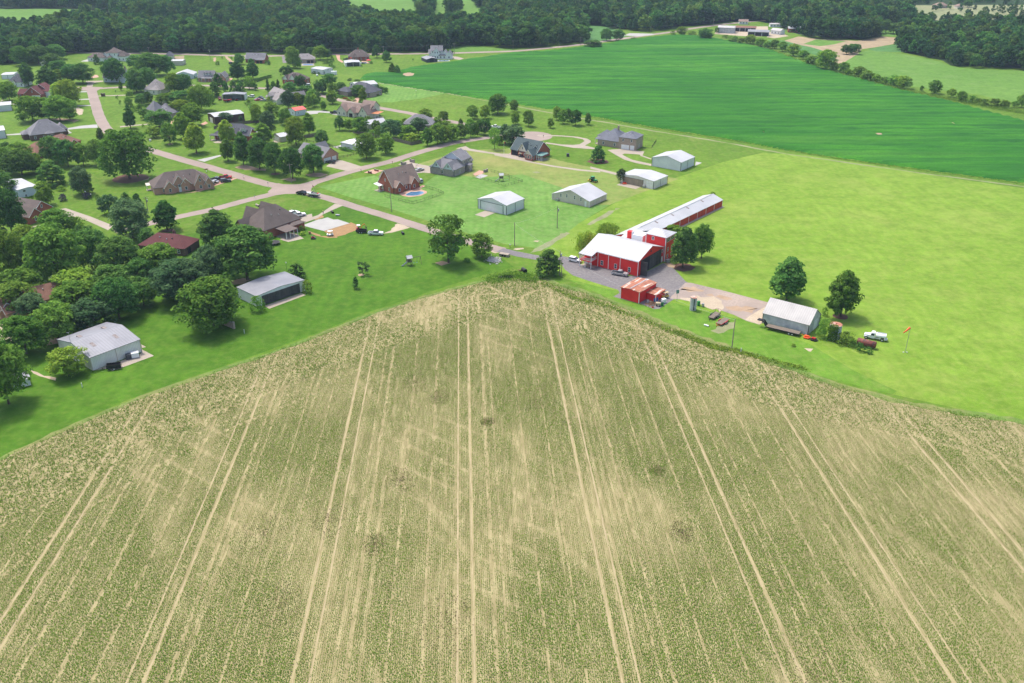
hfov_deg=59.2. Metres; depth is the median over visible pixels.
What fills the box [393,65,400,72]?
cedar tree
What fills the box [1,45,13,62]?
broadleaf tree
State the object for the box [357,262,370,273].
sapling
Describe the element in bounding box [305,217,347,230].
paving
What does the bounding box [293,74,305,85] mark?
broadleaf tree
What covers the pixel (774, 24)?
house
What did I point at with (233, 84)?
cedar tree
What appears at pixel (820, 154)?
soybean fringe
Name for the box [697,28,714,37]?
broadleaf tree
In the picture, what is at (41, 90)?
house
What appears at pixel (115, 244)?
broadleaf tree
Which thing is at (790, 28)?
house
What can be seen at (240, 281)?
bare soil
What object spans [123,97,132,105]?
broadleaf tree
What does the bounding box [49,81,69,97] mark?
broadleaf tree
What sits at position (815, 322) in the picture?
door
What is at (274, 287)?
shed
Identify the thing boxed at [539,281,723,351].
edge weeds
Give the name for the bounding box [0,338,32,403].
broadleaf tree
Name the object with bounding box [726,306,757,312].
bare soil
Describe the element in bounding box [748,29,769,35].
house
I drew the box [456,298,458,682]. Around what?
wheel track
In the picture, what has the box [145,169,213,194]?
house
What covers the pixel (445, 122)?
broadleaf tree
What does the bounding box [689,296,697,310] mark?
upright tank
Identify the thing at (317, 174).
bare soil
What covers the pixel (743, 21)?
house
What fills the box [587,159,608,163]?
mulch ring
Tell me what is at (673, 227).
broadleaf tree
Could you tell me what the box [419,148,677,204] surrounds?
lawn
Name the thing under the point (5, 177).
broadleaf tree
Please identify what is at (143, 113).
broadleaf tree
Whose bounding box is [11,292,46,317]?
broadleaf tree
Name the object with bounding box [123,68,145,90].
broadleaf tree
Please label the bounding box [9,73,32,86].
house
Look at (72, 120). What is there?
bare soil
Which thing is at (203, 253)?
broadleaf tree
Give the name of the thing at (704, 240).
broadleaf tree
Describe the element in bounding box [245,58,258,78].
conical tree
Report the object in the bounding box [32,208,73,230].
broadleaf tree
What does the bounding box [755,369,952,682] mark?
wheel track
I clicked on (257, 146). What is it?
broadleaf tree
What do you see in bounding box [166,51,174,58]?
house
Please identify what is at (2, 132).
metal shed
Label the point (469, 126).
broadleaf tree
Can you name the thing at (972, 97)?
broadleaf tree
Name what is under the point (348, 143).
metal shed
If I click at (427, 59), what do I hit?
metal shed
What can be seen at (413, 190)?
paving
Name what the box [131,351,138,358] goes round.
cube tank
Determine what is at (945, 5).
house
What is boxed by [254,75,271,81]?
hedge
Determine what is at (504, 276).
silver brush
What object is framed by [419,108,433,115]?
broadleaf tree
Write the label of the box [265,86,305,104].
house
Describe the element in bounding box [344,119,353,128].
broadleaf tree
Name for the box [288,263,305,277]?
cedar tree
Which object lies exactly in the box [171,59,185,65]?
metal shed
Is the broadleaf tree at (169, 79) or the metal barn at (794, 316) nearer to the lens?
the metal barn at (794, 316)
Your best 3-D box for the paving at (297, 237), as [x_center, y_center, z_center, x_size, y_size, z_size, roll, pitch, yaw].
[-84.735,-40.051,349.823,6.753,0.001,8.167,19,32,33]
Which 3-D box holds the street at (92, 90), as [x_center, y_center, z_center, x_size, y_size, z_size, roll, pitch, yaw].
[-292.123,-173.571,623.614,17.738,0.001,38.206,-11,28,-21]
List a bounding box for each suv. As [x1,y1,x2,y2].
[220,178,230,182]
[296,190,306,194]
[326,159,335,163]
[568,255,581,262]
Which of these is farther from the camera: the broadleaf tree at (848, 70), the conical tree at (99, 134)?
the broadleaf tree at (848, 70)
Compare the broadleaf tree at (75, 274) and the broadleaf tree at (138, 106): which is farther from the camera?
the broadleaf tree at (138, 106)
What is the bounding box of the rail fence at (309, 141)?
[280,139,338,147]
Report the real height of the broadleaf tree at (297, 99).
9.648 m
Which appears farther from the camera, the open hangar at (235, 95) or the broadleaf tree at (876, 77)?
the broadleaf tree at (876, 77)
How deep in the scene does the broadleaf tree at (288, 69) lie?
668.69 m
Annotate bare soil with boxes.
[31,370,55,380]
[47,338,57,344]
[52,118,77,121]
[74,107,82,114]
[231,278,250,284]
[235,165,265,170]
[280,178,295,180]
[306,173,327,176]
[311,232,336,237]
[324,223,356,236]
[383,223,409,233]
[436,261,448,265]
[531,232,569,252]
[587,208,618,224]
[664,263,675,267]
[679,295,723,311]
[680,287,703,291]
[707,294,732,299]
[711,322,733,333]
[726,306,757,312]
[745,307,764,323]
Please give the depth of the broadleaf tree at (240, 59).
720.19 m
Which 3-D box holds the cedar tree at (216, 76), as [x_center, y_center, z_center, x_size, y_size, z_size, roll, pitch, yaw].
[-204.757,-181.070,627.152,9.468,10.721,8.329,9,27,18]
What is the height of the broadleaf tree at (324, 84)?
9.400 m
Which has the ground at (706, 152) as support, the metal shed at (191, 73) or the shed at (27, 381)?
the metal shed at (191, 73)
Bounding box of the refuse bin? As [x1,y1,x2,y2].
[125,353,131,359]
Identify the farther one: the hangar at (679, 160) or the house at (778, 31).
the house at (778, 31)
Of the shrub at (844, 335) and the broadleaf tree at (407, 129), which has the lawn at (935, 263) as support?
the shrub at (844, 335)
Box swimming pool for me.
[405,191,424,195]
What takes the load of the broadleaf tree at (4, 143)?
on the ground at (706, 152)
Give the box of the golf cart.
[662,291,668,297]
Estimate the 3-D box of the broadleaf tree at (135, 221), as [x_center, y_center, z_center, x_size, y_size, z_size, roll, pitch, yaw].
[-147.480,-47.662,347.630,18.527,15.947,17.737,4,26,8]
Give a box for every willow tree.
[571,230,596,250]
[594,222,620,235]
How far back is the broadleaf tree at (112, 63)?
644.60 m
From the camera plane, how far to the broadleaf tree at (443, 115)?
532.57 m
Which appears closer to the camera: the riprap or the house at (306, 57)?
the riprap
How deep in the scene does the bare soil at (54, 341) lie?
267.77 m
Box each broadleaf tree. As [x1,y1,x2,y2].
[0,80,17,100]
[0,141,8,146]
[0,147,11,171]
[0,149,38,174]
[0,171,17,191]
[0,188,27,232]
[0,230,24,272]
[0,266,42,295]
[0,280,37,310]
[0,315,51,354]
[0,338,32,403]
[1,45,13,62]
[7,141,33,157]
[8,45,30,63]
[11,95,45,120]
[11,224,34,239]
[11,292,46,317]
[15,237,51,269]
[21,222,87,284]
[25,152,43,172]
[26,45,48,63]
[28,300,77,339]
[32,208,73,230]
[33,181,53,203]
[36,135,60,159]
[38,53,63,66]
[39,95,77,120]
[39,97,53,118]
[42,44,65,56]
[44,346,87,376]
[48,60,65,70]
[48,138,79,165]
[48,267,93,299]
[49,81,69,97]
[49,280,93,311]
[53,69,69,80]
[53,78,81,105]
[59,64,80,80]
[64,109,76,118]
[64,216,85,231]
[66,296,118,330]
[67,166,91,193]
[71,63,94,82]
[71,224,95,243]
[72,228,112,269]
[73,142,89,165]
[82,182,94,192]
[84,138,104,164]
[88,276,141,318]
[90,235,138,275]
[91,264,135,299]
[94,128,158,178]
[96,194,118,212]
[99,57,125,79]
[106,197,150,237]
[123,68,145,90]
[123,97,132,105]
[124,90,132,95]
[124,257,155,282]
[125,55,139,66]
[126,78,146,91]
[130,53,167,73]
[130,276,156,305]
[133,93,146,103]
[134,104,147,111]
[137,227,153,242]
[137,242,182,275]
[138,109,151,117]
[139,67,157,84]
[143,91,154,103]
[144,108,172,126]
[144,126,161,137]
[145,257,201,300]
[154,93,173,101]
[158,55,176,73]
[160,122,177,143]
[161,257,209,298]
[164,72,182,91]
[168,90,190,101]
[168,99,187,111]
[170,274,244,333]
[172,73,192,90]
[180,102,204,122]
[186,84,213,110]
[190,243,227,278]
[206,223,277,279]
[217,112,232,121]
[234,53,243,62]
[243,76,253,88]
[246,136,266,168]
[249,104,261,120]
[258,111,275,132]
[261,141,282,173]
[262,101,280,118]
[276,147,304,178]
[278,108,291,122]
[279,65,293,74]
[279,90,294,107]
[282,81,297,91]
[284,46,301,67]
[284,116,305,145]
[292,57,300,66]
[292,92,302,105]
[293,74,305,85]
[295,85,311,92]
[298,45,306,53]
[299,94,305,104]
[301,143,323,172]
[304,94,312,106]
[305,88,316,99]
[306,47,313,54]
[310,93,318,106]
[311,45,327,57]
[313,80,323,91]
[314,129,328,141]
[315,91,320,101]
[319,79,326,90]
[321,73,336,83]
[323,48,331,57]
[325,91,337,103]
[326,82,338,92]
[326,92,337,101]
[336,82,346,88]
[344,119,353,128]
[350,84,365,95]
[351,116,369,131]
[352,132,377,158]
[371,120,379,129]
[374,125,381,136]
[375,133,394,153]
[379,119,401,136]
[399,133,405,139]
[400,125,416,136]
[403,133,418,141]
[409,117,428,133]
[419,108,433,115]
[426,214,472,262]
[429,123,446,143]
[434,117,441,123]
[436,126,449,142]
[438,111,448,120]
[441,120,450,126]
[446,124,460,140]
[455,124,467,137]
[465,105,478,118]
[465,118,475,136]
[470,232,493,257]
[473,122,479,135]
[478,118,491,132]
[479,105,490,117]
[488,93,508,113]
[497,124,511,142]
[502,124,524,142]
[509,99,518,110]
[510,111,519,123]
[522,110,533,125]
[547,118,553,127]
[553,106,560,117]
[557,109,568,121]
[565,108,570,120]
[569,109,581,124]
[583,40,601,46]
[585,112,590,122]
[600,28,614,40]
[613,29,625,39]
[665,224,681,231]
[676,26,687,33]
[694,223,715,257]
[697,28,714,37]
[727,36,737,40]
[737,37,749,42]
[745,34,755,43]
[754,38,766,44]
[763,41,771,47]
[771,39,779,48]
[777,41,788,50]
[787,43,801,54]
[797,50,809,58]
[804,55,816,63]
[815,49,839,68]
[829,62,838,69]
[837,62,850,70]
[840,44,852,53]
[845,69,853,74]
[850,44,861,53]
[851,66,866,75]
[860,70,875,79]
[872,74,882,81]
[880,76,887,83]
[882,19,891,32]
[886,75,901,84]
[888,22,898,32]
[893,75,913,87]
[928,80,942,92]
[946,88,957,95]
[955,91,967,100]
[963,0,972,6]
[965,95,978,101]
[980,99,989,104]
[989,98,1000,105]
[999,99,1010,106]
[1011,101,1018,106]
[1016,94,1023,105]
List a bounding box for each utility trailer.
[708,308,720,320]
[716,318,729,326]
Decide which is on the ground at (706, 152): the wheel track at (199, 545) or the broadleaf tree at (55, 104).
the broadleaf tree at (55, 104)
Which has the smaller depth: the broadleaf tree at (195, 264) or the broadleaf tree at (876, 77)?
the broadleaf tree at (195, 264)
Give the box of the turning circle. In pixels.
[514,132,551,140]
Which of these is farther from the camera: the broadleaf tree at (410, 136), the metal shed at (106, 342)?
the broadleaf tree at (410, 136)
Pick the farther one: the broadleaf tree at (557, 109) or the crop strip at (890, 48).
the crop strip at (890, 48)
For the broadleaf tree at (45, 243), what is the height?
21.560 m
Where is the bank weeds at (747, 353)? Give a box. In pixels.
[677,330,811,372]
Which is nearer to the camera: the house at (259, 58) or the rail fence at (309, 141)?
the rail fence at (309, 141)
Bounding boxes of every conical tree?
[95,128,104,139]
[118,80,122,90]
[122,105,135,127]
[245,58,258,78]
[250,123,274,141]
[269,81,275,90]
[352,276,358,288]
[419,127,432,145]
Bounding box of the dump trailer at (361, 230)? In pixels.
[356,228,366,233]
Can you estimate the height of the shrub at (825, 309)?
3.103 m
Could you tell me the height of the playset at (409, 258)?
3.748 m
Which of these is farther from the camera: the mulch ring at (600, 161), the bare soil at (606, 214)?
the mulch ring at (600, 161)
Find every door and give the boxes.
[481,201,501,213]
[621,144,628,149]
[646,181,652,188]
[812,318,817,330]
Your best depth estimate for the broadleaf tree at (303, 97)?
573.49 m
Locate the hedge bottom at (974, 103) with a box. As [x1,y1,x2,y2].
[775,49,1023,114]
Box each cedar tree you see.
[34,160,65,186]
[93,54,99,64]
[119,192,131,199]
[132,193,143,203]
[208,81,221,96]
[211,73,223,86]
[222,80,228,91]
[229,80,237,91]
[236,80,245,91]
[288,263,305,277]
[388,63,395,71]
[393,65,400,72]
[535,249,562,277]
[589,145,605,162]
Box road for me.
[66,20,767,56]
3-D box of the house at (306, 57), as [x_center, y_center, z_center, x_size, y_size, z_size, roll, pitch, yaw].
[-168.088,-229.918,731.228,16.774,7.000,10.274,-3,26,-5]
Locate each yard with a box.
[558,256,687,308]
[669,283,767,324]
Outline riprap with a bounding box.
[487,254,500,264]
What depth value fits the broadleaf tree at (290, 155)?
419.26 m
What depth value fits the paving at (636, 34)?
886.34 m
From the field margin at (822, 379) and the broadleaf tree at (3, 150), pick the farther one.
the broadleaf tree at (3, 150)
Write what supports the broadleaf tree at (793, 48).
on the ground at (706, 152)
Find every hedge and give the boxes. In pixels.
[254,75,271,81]
[338,146,351,151]
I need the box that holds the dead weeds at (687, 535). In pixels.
[238,374,842,682]
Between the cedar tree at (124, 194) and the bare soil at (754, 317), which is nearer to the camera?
the bare soil at (754, 317)
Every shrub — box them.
[56,185,66,191]
[58,193,67,201]
[81,192,90,199]
[247,295,264,311]
[302,279,311,293]
[815,317,830,340]
[821,307,828,315]
[833,331,855,344]
[847,338,856,346]
[856,342,864,350]
[863,346,873,354]
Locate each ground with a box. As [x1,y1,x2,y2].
[0,0,1023,67]
[0,20,1023,428]
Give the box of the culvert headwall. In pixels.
[499,252,509,256]
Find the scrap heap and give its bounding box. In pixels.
[645,301,655,305]
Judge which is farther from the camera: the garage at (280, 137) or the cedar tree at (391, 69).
the cedar tree at (391, 69)
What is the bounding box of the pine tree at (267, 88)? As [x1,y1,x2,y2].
[265,79,269,91]
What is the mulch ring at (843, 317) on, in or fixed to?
on the lawn at (935, 263)
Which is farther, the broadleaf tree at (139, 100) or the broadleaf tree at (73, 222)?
the broadleaf tree at (139, 100)
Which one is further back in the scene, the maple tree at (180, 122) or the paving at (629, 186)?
the maple tree at (180, 122)
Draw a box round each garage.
[273,132,286,141]
[288,106,306,115]
[344,59,360,66]
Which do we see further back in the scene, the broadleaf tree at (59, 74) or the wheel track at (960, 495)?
the broadleaf tree at (59, 74)
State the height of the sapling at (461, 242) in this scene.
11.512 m
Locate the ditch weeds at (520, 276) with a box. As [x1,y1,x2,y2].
[479,268,548,285]
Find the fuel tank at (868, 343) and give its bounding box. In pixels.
[857,338,876,347]
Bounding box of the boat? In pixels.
[307,190,319,194]
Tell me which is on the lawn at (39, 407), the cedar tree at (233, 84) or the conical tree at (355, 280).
the conical tree at (355, 280)
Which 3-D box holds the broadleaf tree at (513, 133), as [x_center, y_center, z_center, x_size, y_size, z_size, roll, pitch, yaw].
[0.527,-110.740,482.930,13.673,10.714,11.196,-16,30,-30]
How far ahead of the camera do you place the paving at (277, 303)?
294.86 m
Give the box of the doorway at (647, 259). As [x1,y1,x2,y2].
[640,256,649,270]
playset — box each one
[401,255,421,265]
[496,173,509,180]
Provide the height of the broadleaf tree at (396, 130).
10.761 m
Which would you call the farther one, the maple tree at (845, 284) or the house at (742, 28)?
the house at (742, 28)
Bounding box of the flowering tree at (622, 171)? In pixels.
[616,168,625,180]
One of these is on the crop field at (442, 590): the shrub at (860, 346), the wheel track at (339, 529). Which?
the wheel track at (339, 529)
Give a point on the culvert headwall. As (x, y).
(503, 254)
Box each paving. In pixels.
[58,208,112,229]
[67,124,97,129]
[86,81,102,86]
[93,350,152,370]
[199,155,220,161]
[214,178,236,185]
[265,293,304,308]
[280,235,303,241]
[301,214,311,220]
[304,204,342,222]
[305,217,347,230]
[307,111,336,114]
[327,160,361,170]
[364,169,382,173]
[398,160,429,172]
[399,185,426,196]
[456,146,499,153]
[474,170,483,175]
[475,211,493,216]
[494,153,599,171]
[537,135,593,148]
[580,263,596,267]
[590,166,616,174]
[608,149,650,165]
[617,183,639,188]
[624,33,653,35]
[715,26,767,35]
[767,32,786,37]
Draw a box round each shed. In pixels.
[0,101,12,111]
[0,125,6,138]
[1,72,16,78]
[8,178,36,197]
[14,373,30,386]
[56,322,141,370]
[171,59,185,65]
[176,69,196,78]
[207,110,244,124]
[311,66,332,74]
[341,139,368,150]
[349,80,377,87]
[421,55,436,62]
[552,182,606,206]
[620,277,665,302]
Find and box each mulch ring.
[112,174,147,182]
[161,228,173,231]
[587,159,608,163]
[674,263,694,271]
[833,314,847,319]
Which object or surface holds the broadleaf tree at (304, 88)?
on the ground at (706, 152)
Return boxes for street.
[81,87,101,94]
[87,91,275,187]
[101,85,494,129]
[116,193,274,232]
[268,180,319,197]
[309,135,496,183]
[312,191,505,251]
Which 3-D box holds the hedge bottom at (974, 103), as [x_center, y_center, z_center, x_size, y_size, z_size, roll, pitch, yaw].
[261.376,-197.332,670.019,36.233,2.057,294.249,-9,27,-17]
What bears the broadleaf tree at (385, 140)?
on the ground at (706, 152)
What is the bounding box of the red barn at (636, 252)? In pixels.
[579,227,676,276]
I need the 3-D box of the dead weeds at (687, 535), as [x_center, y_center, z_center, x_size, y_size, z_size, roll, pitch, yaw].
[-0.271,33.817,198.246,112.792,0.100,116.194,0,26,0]
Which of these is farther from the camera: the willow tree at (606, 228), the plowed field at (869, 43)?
the plowed field at (869, 43)
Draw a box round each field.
[0,9,106,19]
[0,278,1023,682]
[344,0,480,13]
[360,34,1023,182]
[446,44,511,51]
[583,25,624,42]
[768,40,836,59]
[785,36,894,62]
[845,51,1023,102]
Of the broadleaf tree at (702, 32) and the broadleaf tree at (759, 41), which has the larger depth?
the broadleaf tree at (702, 32)
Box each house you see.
[0,293,37,318]
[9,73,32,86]
[12,197,52,224]
[17,82,50,97]
[20,119,67,140]
[20,281,76,303]
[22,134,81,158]
[87,47,129,61]
[102,66,126,82]
[138,230,199,255]
[143,79,168,94]
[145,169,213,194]
[146,100,178,118]
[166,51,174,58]
[197,70,229,81]
[209,123,255,140]
[235,201,304,238]
[245,53,268,63]
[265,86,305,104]
[282,72,309,83]
[297,141,338,162]
[298,53,315,62]
[336,100,383,118]
[337,81,381,97]
[348,48,369,60]
[364,118,384,128]
[373,163,420,193]
[403,114,434,130]
[428,45,452,58]
[429,148,472,176]
[510,137,550,160]
[595,125,643,149]
[718,25,735,32]
[734,25,756,31]
[738,19,748,23]
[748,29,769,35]
[769,23,781,26]
[770,28,784,34]
[787,26,799,32]
[933,2,946,7]
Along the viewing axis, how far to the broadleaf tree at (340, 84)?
613.10 m
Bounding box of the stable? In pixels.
[616,194,723,236]
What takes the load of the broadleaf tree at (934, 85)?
on the ground at (706, 152)
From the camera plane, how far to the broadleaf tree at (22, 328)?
255.72 m
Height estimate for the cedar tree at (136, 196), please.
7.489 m
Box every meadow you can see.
[881,31,895,35]
[913,5,1023,19]
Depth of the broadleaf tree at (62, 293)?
280.68 m
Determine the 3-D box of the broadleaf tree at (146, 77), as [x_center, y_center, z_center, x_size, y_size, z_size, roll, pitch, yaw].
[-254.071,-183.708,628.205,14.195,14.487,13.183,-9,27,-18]
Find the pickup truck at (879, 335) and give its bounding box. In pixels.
[864,330,886,341]
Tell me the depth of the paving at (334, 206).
381.25 m
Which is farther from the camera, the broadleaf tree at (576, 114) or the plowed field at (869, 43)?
the plowed field at (869, 43)
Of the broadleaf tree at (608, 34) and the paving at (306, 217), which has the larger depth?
the broadleaf tree at (608, 34)
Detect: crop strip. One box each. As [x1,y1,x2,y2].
[805,39,844,45]
[868,44,900,51]
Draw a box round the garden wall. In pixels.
[222,321,234,328]
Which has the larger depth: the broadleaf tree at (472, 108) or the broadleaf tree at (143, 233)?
the broadleaf tree at (472, 108)
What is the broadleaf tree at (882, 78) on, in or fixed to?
on the ground at (706, 152)
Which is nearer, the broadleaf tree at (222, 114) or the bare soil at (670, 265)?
the bare soil at (670, 265)
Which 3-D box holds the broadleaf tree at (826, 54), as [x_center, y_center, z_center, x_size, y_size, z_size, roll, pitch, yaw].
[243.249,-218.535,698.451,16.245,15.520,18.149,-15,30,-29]
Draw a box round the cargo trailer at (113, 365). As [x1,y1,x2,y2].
[102,361,121,369]
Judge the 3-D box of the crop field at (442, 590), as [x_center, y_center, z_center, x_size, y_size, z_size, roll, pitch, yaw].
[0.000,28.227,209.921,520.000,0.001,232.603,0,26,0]
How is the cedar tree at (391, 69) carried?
on the ground at (706, 152)
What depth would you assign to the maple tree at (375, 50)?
750.79 m
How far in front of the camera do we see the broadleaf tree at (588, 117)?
525.17 m
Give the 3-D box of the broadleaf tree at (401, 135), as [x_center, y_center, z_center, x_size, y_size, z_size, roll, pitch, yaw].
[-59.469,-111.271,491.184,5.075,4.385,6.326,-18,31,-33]
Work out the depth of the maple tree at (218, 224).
335.31 m
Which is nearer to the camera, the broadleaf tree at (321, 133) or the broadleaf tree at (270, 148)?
the broadleaf tree at (270, 148)
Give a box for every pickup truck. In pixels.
[219,174,231,178]
[295,211,305,215]
[368,229,383,235]
[611,269,628,276]
[864,330,886,341]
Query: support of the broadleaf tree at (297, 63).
on the ground at (706, 152)
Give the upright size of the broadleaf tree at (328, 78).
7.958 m
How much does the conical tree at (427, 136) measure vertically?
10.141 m
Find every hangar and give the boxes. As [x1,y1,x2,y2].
[222,92,246,99]
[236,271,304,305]
[478,191,524,214]
[620,169,667,188]
[652,150,694,170]
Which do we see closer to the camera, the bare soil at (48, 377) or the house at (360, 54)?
the bare soil at (48, 377)
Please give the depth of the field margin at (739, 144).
479.09 m
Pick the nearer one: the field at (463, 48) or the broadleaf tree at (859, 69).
the broadleaf tree at (859, 69)
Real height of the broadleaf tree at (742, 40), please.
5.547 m
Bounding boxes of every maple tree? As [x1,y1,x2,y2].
[17,62,34,85]
[34,65,57,84]
[151,200,179,229]
[172,112,190,136]
[182,122,205,152]
[195,208,233,246]
[216,119,235,140]
[219,138,233,160]
[228,61,245,80]
[232,131,249,164]
[301,113,315,133]
[333,115,344,129]
[358,88,366,101]
[372,44,381,55]
[381,50,391,61]
[670,226,698,266]
[768,256,806,299]
[824,270,864,316]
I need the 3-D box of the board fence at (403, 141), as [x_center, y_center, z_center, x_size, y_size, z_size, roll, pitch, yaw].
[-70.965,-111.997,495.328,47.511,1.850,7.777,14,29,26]
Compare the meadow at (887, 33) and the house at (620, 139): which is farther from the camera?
the meadow at (887, 33)
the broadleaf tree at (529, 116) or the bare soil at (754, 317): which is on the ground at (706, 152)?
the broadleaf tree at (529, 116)
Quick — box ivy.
[827,323,839,341]
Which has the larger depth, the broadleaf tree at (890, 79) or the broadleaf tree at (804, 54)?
the broadleaf tree at (804, 54)
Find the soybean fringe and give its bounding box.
[582,114,1023,183]
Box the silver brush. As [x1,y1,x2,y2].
[498,274,517,278]
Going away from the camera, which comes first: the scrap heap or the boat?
the scrap heap
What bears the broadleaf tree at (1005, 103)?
on the ground at (706, 152)
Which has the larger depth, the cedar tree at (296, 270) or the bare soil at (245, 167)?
the bare soil at (245, 167)
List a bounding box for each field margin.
[0,278,505,460]
[362,80,1023,186]
[516,275,1023,424]
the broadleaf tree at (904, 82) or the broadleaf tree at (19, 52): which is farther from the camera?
the broadleaf tree at (19, 52)
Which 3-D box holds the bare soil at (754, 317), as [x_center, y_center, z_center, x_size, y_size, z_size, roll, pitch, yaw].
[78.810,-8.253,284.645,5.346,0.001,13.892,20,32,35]
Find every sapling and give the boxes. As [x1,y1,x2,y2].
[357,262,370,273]
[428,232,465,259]
[488,127,500,148]
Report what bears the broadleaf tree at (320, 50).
on the ground at (706, 152)
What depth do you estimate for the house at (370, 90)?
605.15 m
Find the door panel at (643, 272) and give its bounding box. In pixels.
[640,261,647,276]
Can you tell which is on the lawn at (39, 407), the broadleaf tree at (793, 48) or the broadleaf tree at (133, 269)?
the broadleaf tree at (133, 269)
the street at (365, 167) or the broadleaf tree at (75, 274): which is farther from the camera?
the street at (365, 167)
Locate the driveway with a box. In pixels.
[497,248,564,264]
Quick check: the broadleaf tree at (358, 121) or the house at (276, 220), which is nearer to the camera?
the house at (276, 220)
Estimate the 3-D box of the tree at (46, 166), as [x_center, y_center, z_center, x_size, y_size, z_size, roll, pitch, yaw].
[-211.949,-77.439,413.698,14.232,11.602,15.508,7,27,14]
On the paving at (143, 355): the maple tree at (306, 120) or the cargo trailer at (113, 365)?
the cargo trailer at (113, 365)
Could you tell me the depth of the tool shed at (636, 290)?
295.30 m
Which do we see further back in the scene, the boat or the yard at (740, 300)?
the boat
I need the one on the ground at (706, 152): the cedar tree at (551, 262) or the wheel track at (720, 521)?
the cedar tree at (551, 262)
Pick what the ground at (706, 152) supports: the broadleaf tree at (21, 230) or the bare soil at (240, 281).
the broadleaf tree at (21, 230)
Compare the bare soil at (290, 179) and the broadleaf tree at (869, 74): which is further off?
the broadleaf tree at (869, 74)
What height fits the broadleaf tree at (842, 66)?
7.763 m
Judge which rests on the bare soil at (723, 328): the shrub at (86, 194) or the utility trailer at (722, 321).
the utility trailer at (722, 321)
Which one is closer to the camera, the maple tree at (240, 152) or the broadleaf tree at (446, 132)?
the maple tree at (240, 152)
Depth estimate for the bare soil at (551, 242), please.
344.53 m
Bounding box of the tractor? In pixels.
[588,176,597,182]
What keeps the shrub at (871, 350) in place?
on the lawn at (935, 263)
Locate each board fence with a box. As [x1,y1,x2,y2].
[214,120,259,128]
[304,133,314,137]
[353,131,421,144]
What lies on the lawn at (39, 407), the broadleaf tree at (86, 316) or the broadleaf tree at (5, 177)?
the broadleaf tree at (86, 316)
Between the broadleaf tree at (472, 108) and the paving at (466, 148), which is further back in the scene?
the broadleaf tree at (472, 108)
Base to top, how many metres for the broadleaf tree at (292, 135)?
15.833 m
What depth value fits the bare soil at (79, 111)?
563.93 m
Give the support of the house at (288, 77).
on the ground at (706, 152)
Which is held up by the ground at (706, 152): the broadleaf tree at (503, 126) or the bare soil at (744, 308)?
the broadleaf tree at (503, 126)
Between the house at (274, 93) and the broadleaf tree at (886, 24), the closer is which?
the house at (274, 93)
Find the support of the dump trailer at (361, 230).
on the lawn at (39, 407)
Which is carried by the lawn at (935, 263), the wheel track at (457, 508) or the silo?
the silo
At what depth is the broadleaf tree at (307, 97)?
566.92 m
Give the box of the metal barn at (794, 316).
[762,297,821,334]
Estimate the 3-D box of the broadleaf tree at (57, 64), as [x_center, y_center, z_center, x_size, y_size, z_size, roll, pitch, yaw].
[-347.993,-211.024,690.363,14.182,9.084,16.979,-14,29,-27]
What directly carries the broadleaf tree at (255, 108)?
on the ground at (706, 152)
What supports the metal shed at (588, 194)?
on the lawn at (563, 178)
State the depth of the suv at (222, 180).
418.94 m
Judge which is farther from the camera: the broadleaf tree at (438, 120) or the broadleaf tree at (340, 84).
the broadleaf tree at (340, 84)
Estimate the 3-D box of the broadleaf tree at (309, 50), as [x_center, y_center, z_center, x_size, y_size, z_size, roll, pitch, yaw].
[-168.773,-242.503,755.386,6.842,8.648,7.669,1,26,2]
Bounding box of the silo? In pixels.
[830,322,842,341]
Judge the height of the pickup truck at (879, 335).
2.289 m
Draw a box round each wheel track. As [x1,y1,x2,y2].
[0,410,146,648]
[0,413,133,621]
[126,370,260,682]
[143,364,272,682]
[292,326,368,682]
[308,323,378,682]
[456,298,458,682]
[467,297,474,682]
[541,291,622,682]
[550,292,640,682]
[637,324,787,682]
[650,332,805,682]
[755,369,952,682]
[767,372,970,682]
[891,413,1023,570]
[908,420,1023,552]
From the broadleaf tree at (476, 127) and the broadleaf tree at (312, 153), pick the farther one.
the broadleaf tree at (476, 127)
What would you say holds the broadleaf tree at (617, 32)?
on the ground at (706, 152)
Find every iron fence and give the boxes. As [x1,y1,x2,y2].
[388,185,443,203]
[477,169,522,184]
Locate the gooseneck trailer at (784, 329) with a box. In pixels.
[757,318,800,335]
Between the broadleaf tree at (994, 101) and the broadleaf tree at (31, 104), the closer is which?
the broadleaf tree at (31, 104)
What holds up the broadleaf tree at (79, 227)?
on the ground at (706, 152)
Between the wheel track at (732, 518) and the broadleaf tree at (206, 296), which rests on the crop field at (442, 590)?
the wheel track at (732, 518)
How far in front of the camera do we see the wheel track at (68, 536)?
185.97 m
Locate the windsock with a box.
[903,327,910,352]
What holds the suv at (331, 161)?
on the paving at (343, 165)
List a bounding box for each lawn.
[0,206,513,456]
[318,174,607,248]
[366,84,444,101]
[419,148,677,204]
[546,153,1023,419]
[551,271,895,393]
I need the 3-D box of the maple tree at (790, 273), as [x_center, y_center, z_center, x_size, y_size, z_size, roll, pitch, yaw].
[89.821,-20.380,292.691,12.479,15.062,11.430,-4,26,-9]
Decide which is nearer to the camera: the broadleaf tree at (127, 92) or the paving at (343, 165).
the paving at (343, 165)
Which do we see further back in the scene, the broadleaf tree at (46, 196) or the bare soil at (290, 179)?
the bare soil at (290, 179)
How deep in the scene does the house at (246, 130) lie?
493.30 m
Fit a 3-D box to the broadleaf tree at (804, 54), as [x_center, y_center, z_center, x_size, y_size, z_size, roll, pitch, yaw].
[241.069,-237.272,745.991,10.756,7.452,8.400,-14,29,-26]

